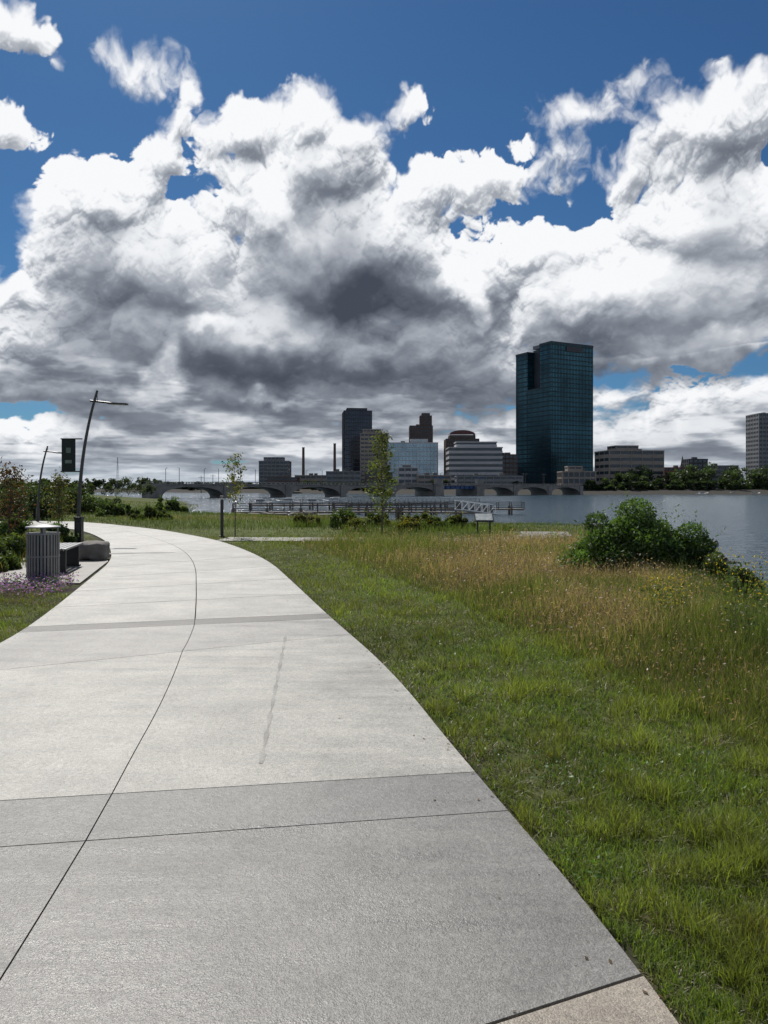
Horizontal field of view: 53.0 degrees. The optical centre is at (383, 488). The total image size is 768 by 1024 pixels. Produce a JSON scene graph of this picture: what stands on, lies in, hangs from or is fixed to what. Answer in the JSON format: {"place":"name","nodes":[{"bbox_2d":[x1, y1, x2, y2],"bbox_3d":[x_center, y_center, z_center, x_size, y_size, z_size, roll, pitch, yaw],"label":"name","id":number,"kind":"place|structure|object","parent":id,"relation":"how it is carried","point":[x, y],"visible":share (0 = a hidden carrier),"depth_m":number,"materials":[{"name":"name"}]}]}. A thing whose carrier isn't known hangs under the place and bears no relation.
{"place":"outdoors","nodes":[
{"label":"outdoors","id":0,"kind":"place"},
{"bbox_2d":[0,521,678,1023],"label":"concrete path","id":1,"kind":"structure","parent":0,"point":[226,809],"depth_m":3.50,"materials":[{"name":"grey concrete"}]},
{"bbox_2d":[68,571,671,1011],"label":"leaf litter","id":2,"kind":"object","parent":1,"relation":"on","point":[550,859],"visible":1,"depth_m":2.61,"materials":[{"name":"brown plant"}]},
{"bbox_2d":[341,518,374,533],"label":"goldenrod plant","id":3,"kind":"object","parent":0,"point":[351,530],"visible":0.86,"depth_m":26.18,"materials":[{"name":"green plant"}]},
{"bbox_2d":[0,2,767,488],"bbox_3d":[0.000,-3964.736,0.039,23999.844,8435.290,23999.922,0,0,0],"label":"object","id":4,"kind":"structure","parent":0,"point":[306,310],"depth_m":11139.85,"materials":[{"name":"white"}]},
{"bbox_2d":[0,489,767,1023],"bbox_3d":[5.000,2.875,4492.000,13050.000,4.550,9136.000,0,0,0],"label":"ground","id":5,"kind":"structure","parent":0,"point":[388,665],"depth_m":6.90,"materials":[{"name":"green plant"}]},
{"bbox_2d":[0,541,22,571],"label":"shrub","id":6,"kind":"object","parent":5,"relation":"on","point":[5,556],"visible":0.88,"depth_m":15.10,"materials":[{"name":"green plant"}]},
{"bbox_2d":[0,529,25,559],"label":"shrub","id":7,"kind":"object","parent":5,"relation":"on","point":[16,543],"visible":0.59,"depth_m":16.87,"materials":[{"name":"green plant"}]},
{"bbox_2d":[0,512,31,537],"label":"shrub","id":8,"kind":"object","parent":5,"relation":"on","point":[20,529],"visible":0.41,"depth_m":22.85,"materials":[{"name":"green plant"}]},
{"bbox_2d":[0,481,33,524],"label":"shrub","id":9,"kind":"object","parent":5,"relation":"on","point":[28,516],"visible":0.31,"depth_m":33.73,"materials":[{"name":"green plant"}]},
{"bbox_2d":[0,461,43,536],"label":"serviceberry tree","id":10,"kind":"object","parent":5,"relation":"on","point":[9,489],"visible":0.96,"depth_m":20.98,"materials":[{"name":"green plant"}]},
{"bbox_2d":[0,528,65,571],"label":"garden ornamental grass","id":11,"kind":"structure","parent":5,"relation":"on","point":[20,560],"depth_m":15.97,"materials":[{"name":"green plant"}]},
{"bbox_2d":[0,572,78,596],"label":"purple flower bed","id":12,"kind":"object","parent":5,"relation":"on","point":[18,585],"visible":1,"depth_m":12.30,"materials":[{"name":"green plant"}]},
{"bbox_2d":[18,529,62,547],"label":"shrub","id":13,"kind":"object","parent":5,"relation":"on","point":[23,535],"visible":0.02,"depth_m":19.28,"materials":[{"name":"green plant"}]},
{"bbox_2d":[18,481,63,519],"bbox_3d":[-18.097,0.751,39.987,3.096,2.325,2.675,0,0,0],"label":"shrub","id":14,"kind":"object","parent":5,"relation":"on","point":[33,508],"visible":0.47,"depth_m":39.62,"materials":[{"name":"green plant"}]},
{"bbox_2d":[35,446,61,520],"bbox_3d":[-16.427,-0.252,38.000,1.562,3.703,0.280,0,0,0],"label":"street lamp","id":15,"kind":"object","parent":5,"relation":"on","point":[38,509],"visible":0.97,"depth_m":37.96,"materials":[{"name":"brown metal"}]},
{"bbox_2d":[0,558,107,582],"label":"bench pad","id":16,"kind":"object","parent":5,"relation":"on","point":[86,569],"visible":0.4,"depth_m":14.80,"materials":[{"name":"concrete"}]},
{"bbox_2d":[25,524,60,580],"bbox_3d":[-5.972,1.111,13.500,0.580,0.965,0.580,0,0,0],"label":"trash can","id":17,"kind":"object","parent":16,"relation":"on","point":[43,550],"visible":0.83,"depth_m":13.30,"materials":[{"name":"grey metal"}]},
{"bbox_2d":[60,542,82,572],"bbox_3d":[-6.350,1.360,15.200,0.485,0.468,1.700,0,0,-11],"label":"park bench","id":18,"kind":"object","parent":16,"relation":"on","point":[69,554],"visible":0.5,"depth_m":15.78,"materials":[{"name":"grey metal"}]},
{"bbox_2d":[79,540,109,560],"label":"stone seat block","id":19,"kind":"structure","parent":16,"relation":"on","point":[95,550],"depth_m":17.05,"materials":[{"name":"grey stone"}]},
{"bbox_2d":[36,466,77,526],"bbox_3d":[-10.061,0.507,23.931,1.162,2.386,1.351,0,0,-39],"label":"serviceberry tree","id":20,"kind":"object","parent":5,"relation":"on","point":[61,484],"visible":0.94,"depth_m":23.92,"materials":[{"name":"green plant"}]},
{"bbox_2d":[44,517,78,542],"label":"shrub","id":21,"kind":"object","parent":5,"relation":"on","point":[64,530],"visible":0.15,"depth_m":21.97,"materials":[{"name":"green plant"}]},
{"bbox_2d":[0,476,157,498],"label":"park treeline","id":22,"kind":"object","parent":5,"relation":"on","point":[87,489],"visible":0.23,"depth_m":301.68,"materials":[{"name":"green plant"}]},
{"bbox_2d":[73,517,84,542],"bbox_3d":[-8.944,1.218,22.600,0.240,0.765,0.240,0,0,0],"label":"utility pedestal","id":23,"kind":"object","parent":5,"relation":"on","point":[79,525],"visible":0.82,"depth_m":22.50,"materials":[{"name":"black paint"}]},
{"bbox_2d":[54,482,105,514],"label":"shrub","id":24,"kind":"object","parent":5,"relation":"on","point":[87,505],"visible":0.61,"depth_m":47.70,"materials":[{"name":"green plant"}]},
{"bbox_2d":[60,390,127,516],"bbox_3d":[-8.879,-0.705,23.600,2.042,4.610,0.280,0,0,0],"label":"street lamp","id":25,"kind":"object","parent":5,"relation":"on","point":[68,454],"visible":0.77,"depth_m":23.59,"materials":[{"name":"brown metal"}]},
{"bbox_2d":[82,493,108,511],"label":"shrub","id":26,"kind":"object","parent":5,"relation":"on","point":[94,498],"visible":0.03,"depth_m":60.01,"materials":[{"name":"green plant"}]},
{"bbox_2d":[95,500,134,516],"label":"shrub","id":27,"kind":"object","parent":5,"relation":"on","point":[115,509],"visible":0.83,"depth_m":44.70,"materials":[{"name":"green plant"}]},
{"bbox_2d":[103,494,134,509],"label":"shrub","id":28,"kind":"object","parent":5,"relation":"on","point":[116,500],"visible":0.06,"depth_m":90.08,"materials":[{"name":"green plant"}]},
{"bbox_2d":[129,503,173,519],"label":"shrub","id":29,"kind":"object","parent":5,"relation":"on","point":[152,512],"visible":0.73,"depth_m":39.91,"materials":[{"name":"green plant"}]},
{"bbox_2d":[153,495,188,511],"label":"shrub","id":30,"kind":"object","parent":5,"relation":"on","point":[170,504],"visible":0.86,"depth_m":54.89,"materials":[{"name":"green plant"}]},
{"bbox_2d":[219,496,224,536],"bbox_3d":[-5.359,0.922,25.500,0.160,1.355,0.160,0,0,0],"label":"bollard light","id":31,"kind":"object","parent":5,"relation":"on","point":[222,517],"visible":0.98,"depth_m":25.45,"materials":[{"name":"black paint"}]},
{"bbox_2d":[222,454,247,536],"bbox_3d":[-4.981,0.258,25.536,0.885,2.924,0.945,0,0,0],"label":"young tree","id":32,"kind":"object","parent":5,"relation":"on","point":[236,490],"visible":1,"depth_m":25.49,"materials":[{"name":"green plant"}]},
{"bbox_2d":[19,477,524,491],"bbox_3d":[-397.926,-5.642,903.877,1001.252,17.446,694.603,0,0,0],"label":"downtown treeline","id":33,"kind":"object","parent":5,"relation":"on","point":[96,483],"visible":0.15,"depth_m":903.32,"materials":[{"name":"green plant"}]},
{"bbox_2d":[259,457,290,483],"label":"grey office block","id":34,"kind":"structure","parent":5,"relation":"on","point":[268,466],"depth_m":760.00,"materials":[{"name":"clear glass"}]},
{"bbox_2d":[274,513,288,516],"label":"limestone block","id":35,"kind":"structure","parent":5,"relation":"on","point":[284,514],"depth_m":61.59,"materials":[{"name":"stone"}]},
{"bbox_2d":[267,475,299,490],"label":"riverside building","id":36,"kind":"structure","parent":5,"relation":"on","point":[285,478],"depth_m":639.70,"materials":[{"name":"grey concrete"}]},
{"bbox_2d":[302,447,304,474],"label":"smokestack","id":37,"kind":"object","parent":5,"relation":"on","point":[303,460],"visible":0.75,"depth_m":898.71,"materials":[{"name":"grey concrete"}]},
{"bbox_2d":[293,513,320,526],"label":"shrub","id":38,"kind":"object","parent":5,"relation":"on","point":[302,517],"visible":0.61,"depth_m":32.82,"materials":[{"name":"green plant"}]},
{"bbox_2d":[295,473,325,483],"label":"riverside building","id":39,"kind":"structure","parent":5,"relation":"on","point":[311,477],"depth_m":719.70,"materials":[{"name":"grey concrete"}]},
{"bbox_2d":[30,499,591,543],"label":"meadow grass","id":40,"kind":"structure","parent":5,"relation":"on","point":[467,530],"depth_m":33.12,"materials":[{"name":"green plant"}]},
{"bbox_2d":[333,443,335,470],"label":"smokestack","id":41,"kind":"object","parent":5,"relation":"on","point":[334,456],"visible":0.75,"depth_m":898.83,"materials":[{"name":"grey concrete"}]},
{"bbox_2d":[326,469,361,487],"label":"riverside building","id":42,"kind":"structure","parent":5,"relation":"on","point":[343,476],"depth_m":639.70,"materials":[{"name":"grey glass"}]},
{"bbox_2d":[329,507,360,528],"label":"shrub","id":43,"kind":"object","parent":5,"relation":"on","point":[344,515],"visible":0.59,"depth_m":30.76,"materials":[{"name":"green plant"}]},
{"bbox_2d":[345,516,367,531],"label":"shrub","id":44,"kind":"object","parent":5,"relation":"on","point":[359,523],"visible":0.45,"depth_m":28.95,"materials":[{"name":"green plant"}]},
{"bbox_2d":[342,408,371,470],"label":"dark glass tower","id":45,"kind":"structure","parent":5,"relation":"on","point":[356,422],"depth_m":759.68,"materials":[{"name":"grey glass"}]},
{"bbox_2d":[142,467,582,497],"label":"arch bridge","id":46,"kind":"structure","parent":5,"relation":"on","point":[280,489],"depth_m":393.05,"materials":[{"name":"concrete"}]},
{"bbox_2d":[360,429,387,480],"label":"beige hotel","id":47,"kind":"structure","parent":5,"relation":"on","point":[365,446],"depth_m":699.70,"materials":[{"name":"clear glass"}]},
{"bbox_2d":[364,509,390,526],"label":"shrub","id":48,"kind":"object","parent":5,"relation":"on","point":[370,516],"visible":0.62,"depth_m":32.52,"materials":[{"name":"green plant"}]},
{"bbox_2d":[365,470,392,490],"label":"riverside building","id":49,"kind":"structure","parent":5,"relation":"on","point":[373,479],"depth_m":609.70,"materials":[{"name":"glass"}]},
{"bbox_2d":[363,429,399,533],"bbox_3d":[-0.079,-0.113,26.445,1.222,3.866,1.506,0,0,9],"label":"young tree","id":50,"kind":"object","parent":5,"relation":"on","point":[387,493],"visible":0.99,"depth_m":26.43,"materials":[{"name":"green plant"}]},
{"bbox_2d":[371,516,411,534],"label":"goldenrod plant","id":51,"kind":"object","parent":5,"relation":"on","point":[391,527],"visible":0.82,"depth_m":26.94,"materials":[{"name":"green plant"}]},
{"bbox_2d":[217,531,571,542],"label":"side walkway","id":52,"kind":"structure","parent":5,"relation":"on","point":[287,538],"depth_m":24.53,"materials":[{"name":"concrete"}]},
{"bbox_2d":[397,465,418,488],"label":"riverside building","id":53,"kind":"structure","parent":5,"relation":"on","point":[409,476],"depth_m":600.00,"materials":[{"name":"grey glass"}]},
{"bbox_2d":[395,515,420,531],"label":"shrub","id":54,"kind":"object","parent":5,"relation":"on","point":[406,521],"visible":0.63,"depth_m":28.78,"materials":[{"name":"green plant"}]},
{"bbox_2d":[387,439,437,480],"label":"glass convention hotel","id":55,"kind":"structure","parent":5,"relation":"on","point":[422,454],"depth_m":640.00,"materials":[{"name":"glass"}]},
{"bbox_2d":[398,510,437,522],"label":"shrub","id":56,"kind":"object","parent":5,"relation":"on","point":[423,515],"visible":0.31,"depth_m":33.79,"materials":[{"name":"green plant"}]},
{"bbox_2d":[409,413,432,441],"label":"art deco tower","id":57,"kind":"structure","parent":5,"relation":"on","point":[423,429],"depth_m":800.00,"materials":[{"name":"brown brick"}]},
{"bbox_2d":[413,518,447,532],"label":"goldenrod plant","id":58,"kind":"object","parent":5,"relation":"on","point":[426,524],"visible":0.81,"depth_m":27.32,"materials":[{"name":"green plant"}]},
{"bbox_2d":[417,473,450,484],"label":"riverside building","id":59,"kind":"structure","parent":5,"relation":"on","point":[426,478],"depth_m":590.00,"materials":[{"name":"grey glass"}]},
{"bbox_2d":[420,514,451,530],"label":"shrub","id":60,"kind":"object","parent":5,"relation":"on","point":[438,520],"visible":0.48,"depth_m":29.82,"materials":[{"name":"green plant"}]},
{"bbox_2d":[444,510,476,527],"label":"shrub","id":61,"kind":"object","parent":5,"relation":"on","point":[456,519],"visible":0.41,"depth_m":31.06,"materials":[{"name":"green plant"}]},
{"bbox_2d":[444,435,478,474],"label":"brown tower","id":62,"kind":"structure","parent":5,"relation":"on","point":[450,440],"depth_m":764.45,"materials":[{"name":"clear glass"}]},
{"bbox_2d":[449,430,474,434],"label":"barrel roof","id":63,"kind":"structure","parent":62,"relation":"on","point":[462,432],"depth_m":766.00,"materials":[{"name":"metal"}]},
{"bbox_2d":[446,442,502,484],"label":"white banded office","id":64,"kind":"structure","parent":5,"relation":"on","point":[472,458],"depth_m":620.00,"materials":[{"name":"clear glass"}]},
{"bbox_2d":[474,513,493,535],"bbox_3d":[3.229,1.210,24.900,0.620,0.801,0.364,0,0,0],"label":"interpretive sign","id":65,"kind":"object","parent":5,"relation":"on","point":[484,517],"visible":0.82,"depth_m":24.90,"materials":[{"name":"white paint"}]},
{"bbox_2d":[455,473,522,488],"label":"riverside building","id":66,"kind":"structure","parent":5,"relation":"on","point":[502,479],"depth_m":559.70,"materials":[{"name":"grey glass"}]},
{"bbox_2d":[493,523,516,531],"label":"shrub","id":67,"kind":"object","parent":5,"relation":"on","point":[505,528],"visible":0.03,"depth_m":32.98,"materials":[{"name":"green plant"}]},
{"bbox_2d":[502,452,517,475],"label":"dark low office","id":68,"kind":"structure","parent":5,"relation":"on","point":[510,464],"depth_m":639.70,"materials":[{"name":"grey glass"}]},
{"bbox_2d":[288,527,767,752],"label":"prairie grass","id":69,"kind":"structure","parent":5,"relation":"on","point":[735,678],"depth_m":8.96,"materials":[{"name":"green plant"}]},
{"bbox_2d":[542,527,564,543],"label":"goldenrod plant","id":70,"kind":"object","parent":5,"relation":"on","point":[552,537],"visible":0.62,"depth_m":20.55,"materials":[{"name":"green plant"}]},
{"bbox_2d":[516,341,592,488],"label":"teal glass skyscraper","id":71,"kind":"structure","parent":5,"relation":"on","point":[554,407],"depth_m":657.99,"materials":[{"name":"teal glass"}]},
{"bbox_2d":[557,466,596,488],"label":"riverfront pavilion","id":72,"kind":"structure","parent":5,"relation":"on","point":[574,475],"depth_m":545.00,"materials":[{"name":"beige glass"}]},
{"bbox_2d":[422,574,766,1023],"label":"clover patch","id":73,"kind":"object","parent":5,"relation":"on","point":[598,856],"visible":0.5,"depth_m":4.52,"materials":[{"name":"green plant"}]},
{"bbox_2d":[552,482,701,580],"bbox_3d":[4.462,1.022,14.194,2.863,2.305,2.468,0,0,0],"label":"shoreline bush","id":74,"kind":"object","parent":5,"relation":"on","point":[619,536],"visible":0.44,"depth_m":13.79,"materials":[{"name":"green plant"}]},
{"bbox_2d":[594,445,664,488],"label":"beige office block","id":75,"kind":"structure","parent":5,"relation":"on","point":[610,461],"depth_m":601.05,"materials":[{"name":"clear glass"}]},
{"bbox_2d":[635,569,678,605],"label":"goldenrod plant","id":76,"kind":"object","parent":5,"relation":"on","point":[651,590],"visible":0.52,"depth_m":9.40,"materials":[{"name":"green plant"}]},
{"bbox_2d":[639,576,684,621],"bbox_3d":[3.119,1.293,8.619,0.497,0.654,0.591,0,0,0],"label":"goldenrod plant","id":77,"kind":"object","parent":5,"relation":"on","point":[660,587],"visible":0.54,"depth_m":8.57,"materials":[{"name":"green plant"}]},
{"bbox_2d":[583,462,767,489],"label":"shore treeline","id":78,"kind":"object","parent":5,"relation":"on","point":[690,477],"visible":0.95,"depth_m":548.50,"materials":[{"name":"green plant"}]},
{"bbox_2d":[664,465,688,488],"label":"brick block","id":79,"kind":"structure","parent":5,"relation":"on","point":[671,469],"depth_m":660.00,"materials":[{"name":"brown brick"}]},
{"bbox_2d":[659,574,698,621],"bbox_3d":[3.430,1.291,8.881,0.396,0.658,0.412,0,0,-27],"label":"goldenrod plant","id":80,"kind":"object","parent":5,"relation":"on","point":[682,589],"visible":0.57,"depth_m":8.89,"materials":[{"name":"green plant"}]},
{"bbox_2d":[647,511,729,576],"bbox_3d":[5.353,1.472,13.859,1.912,2.191,1.725,0,0,0],"label":"shoreline bush","id":81,"kind":"object","parent":5,"relation":"on","point":[697,548],"visible":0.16,"depth_m":13.64,"materials":[{"name":"green plant"}]},
{"bbox_2d":[681,457,707,479],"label":"brick block","id":82,"kind":"structure","parent":5,"relation":"on","point":[701,464],"depth_m":700.00,"materials":[{"name":"brown brick"}]},
{"bbox_2d":[663,553,767,660],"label":"bank weeds","id":83,"kind":"object","parent":5,"relation":"on","point":[761,626],"visible":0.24,"depth_m":7.95,"materials":[{"name":"green plant"}]},
{"bbox_2d":[688,548,744,585],"bbox_3d":[5.454,1.558,12.865,0.942,1.126,0.997,0,0,0],"label":"bank shrub","id":84,"kind":"object","parent":5,"relation":"on","point":[709,559],"visible":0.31,"depth_m":12.69,"materials":[{"name":"green plant"}]},
{"bbox_2d":[708,463,738,488],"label":"riverside building","id":85,"kind":"structure","parent":5,"relation":"on","point":[720,469],"depth_m":719.70,"materials":[{"name":"grey glass"}]},
{"bbox_2d":[697,548,756,606],"bbox_3d":[4.219,1.174,9.497,0.661,0.955,0.737,0,0,17],"label":"wild sunflower","id":86,"kind":"object","parent":5,"relation":"on","point":[713,588],"visible":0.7,"depth_m":9.48,"materials":[{"name":"green plant"}]},
{"bbox_2d":[697,554,766,635],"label":"wild sunflower","id":87,"kind":"object","parent":5,"relation":"on","point":[744,587],"visible":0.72,"depth_m":7.91,"materials":[{"name":"green plant"}]},
{"bbox_2d":[711,552,767,602],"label":"wild sunflower","id":88,"kind":"object","parent":5,"relation":"on","point":[756,583],"visible":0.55,"depth_m":9.80,"materials":[{"name":"green plant"}]},
{"bbox_2d":[721,560,765,600],"bbox_3d":[5.404,1.597,11.533,0.802,1.073,0.833,0,0,0],"label":"bank shrub","id":89,"kind":"object","parent":5,"relation":"on","point":[741,574],"visible":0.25,"depth_m":11.40,"materials":[{"name":"green plant"}]},
{"bbox_2d":[719,554,767,647],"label":"wild sunflower","id":90,"kind":"object","parent":5,"relation":"on","point":[760,605],"visible":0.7,"depth_m":7.44,"materials":[{"name":"green plant"}]},
{"bbox_2d":[722,553,767,623],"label":"wild sunflower","id":91,"kind":"object","parent":5,"relation":"on","point":[748,592],"visible":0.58,"depth_m":8.19,"materials":[{"name":"green plant"}]},
{"bbox_2d":[739,558,767,616],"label":"wild sunflower","id":92,"kind":"object","parent":5,"relation":"on","point":[753,591],"visible":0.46,"depth_m":8.62,"materials":[{"name":"green plant"}]},
{"bbox_2d":[746,412,767,487],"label":"grey apartment tower","id":93,"kind":"structure","parent":5,"relation":"on","point":[756,440],"depth_m":703.81,"materials":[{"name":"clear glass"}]},
{"bbox_2d":[748,590,765,604],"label":"bank shrub","id":94,"kind":"object","parent":5,"relation":"on","point":[758,598],"visible":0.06,"depth_m":10.18,"materials":[{"name":"green plant"}]},
{"bbox_2d":[87,492,767,586],"bbox_3d":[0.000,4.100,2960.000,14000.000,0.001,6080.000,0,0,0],"label":"river water","id":95,"kind":"structure","parent":0,"point":[742,520],"depth_m":157.90,"materials":[{"name":"blue liquid"}]},
{"bbox_2d":[248,498,273,505],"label":"motor boat","id":96,"kind":"object","parent":95,"relation":"on","point":[260,501],"visible":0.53,"depth_m":179.33,"materials":[{"name":"white paint"}]},
{"bbox_2d":[275,497,299,501],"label":"motor boat","id":97,"kind":"object","parent":95,"relation":"on","point":[287,500],"visible":0.51,"depth_m":199.26,"materials":[{"name":"white paint"}]},
{"bbox_2d":[231,503,401,519],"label":"marsh boardwalk","id":98,"kind":"structure","parent":95,"relation":"in","point":[267,510],"depth_m":98.30,"materials":[{"name":"grey metal"}]},
{"bbox_2d":[320,498,345,502],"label":"motor boat","id":99,"kind":"object","parent":95,"relation":"on","point":[334,501],"visible":0.54,"depth_m":209.16,"materials":[{"name":"white paint"}]},
{"bbox_2d":[249,498,480,509],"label":"marina dock","id":100,"kind":"object","parent":95,"relation":"in","point":[404,500],"visible":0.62,"depth_m":156.03,"materials":[{"name":"grey metal"}]},
{"bbox_2d":[332,502,523,514],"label":"fishing pier","id":101,"kind":"structure","parent":95,"relation":"in","point":[510,509],"depth_m":121.05,"materials":[{"name":"grey metal"}]},
{"bbox_2d":[395,503,492,519],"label":"marsh boardwalk","id":102,"kind":"structure","parent":95,"relation":"in","point":[431,511],"depth_m":97.33,"materials":[{"name":"grey metal"}]},
{"bbox_2d":[454,500,496,514],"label":"aluminum gangway","id":103,"kind":"object","parent":102,"relation":"attached to","point":[471,511],"visible":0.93,"depth_m":91.64,"materials":[{"name":"white paint"}]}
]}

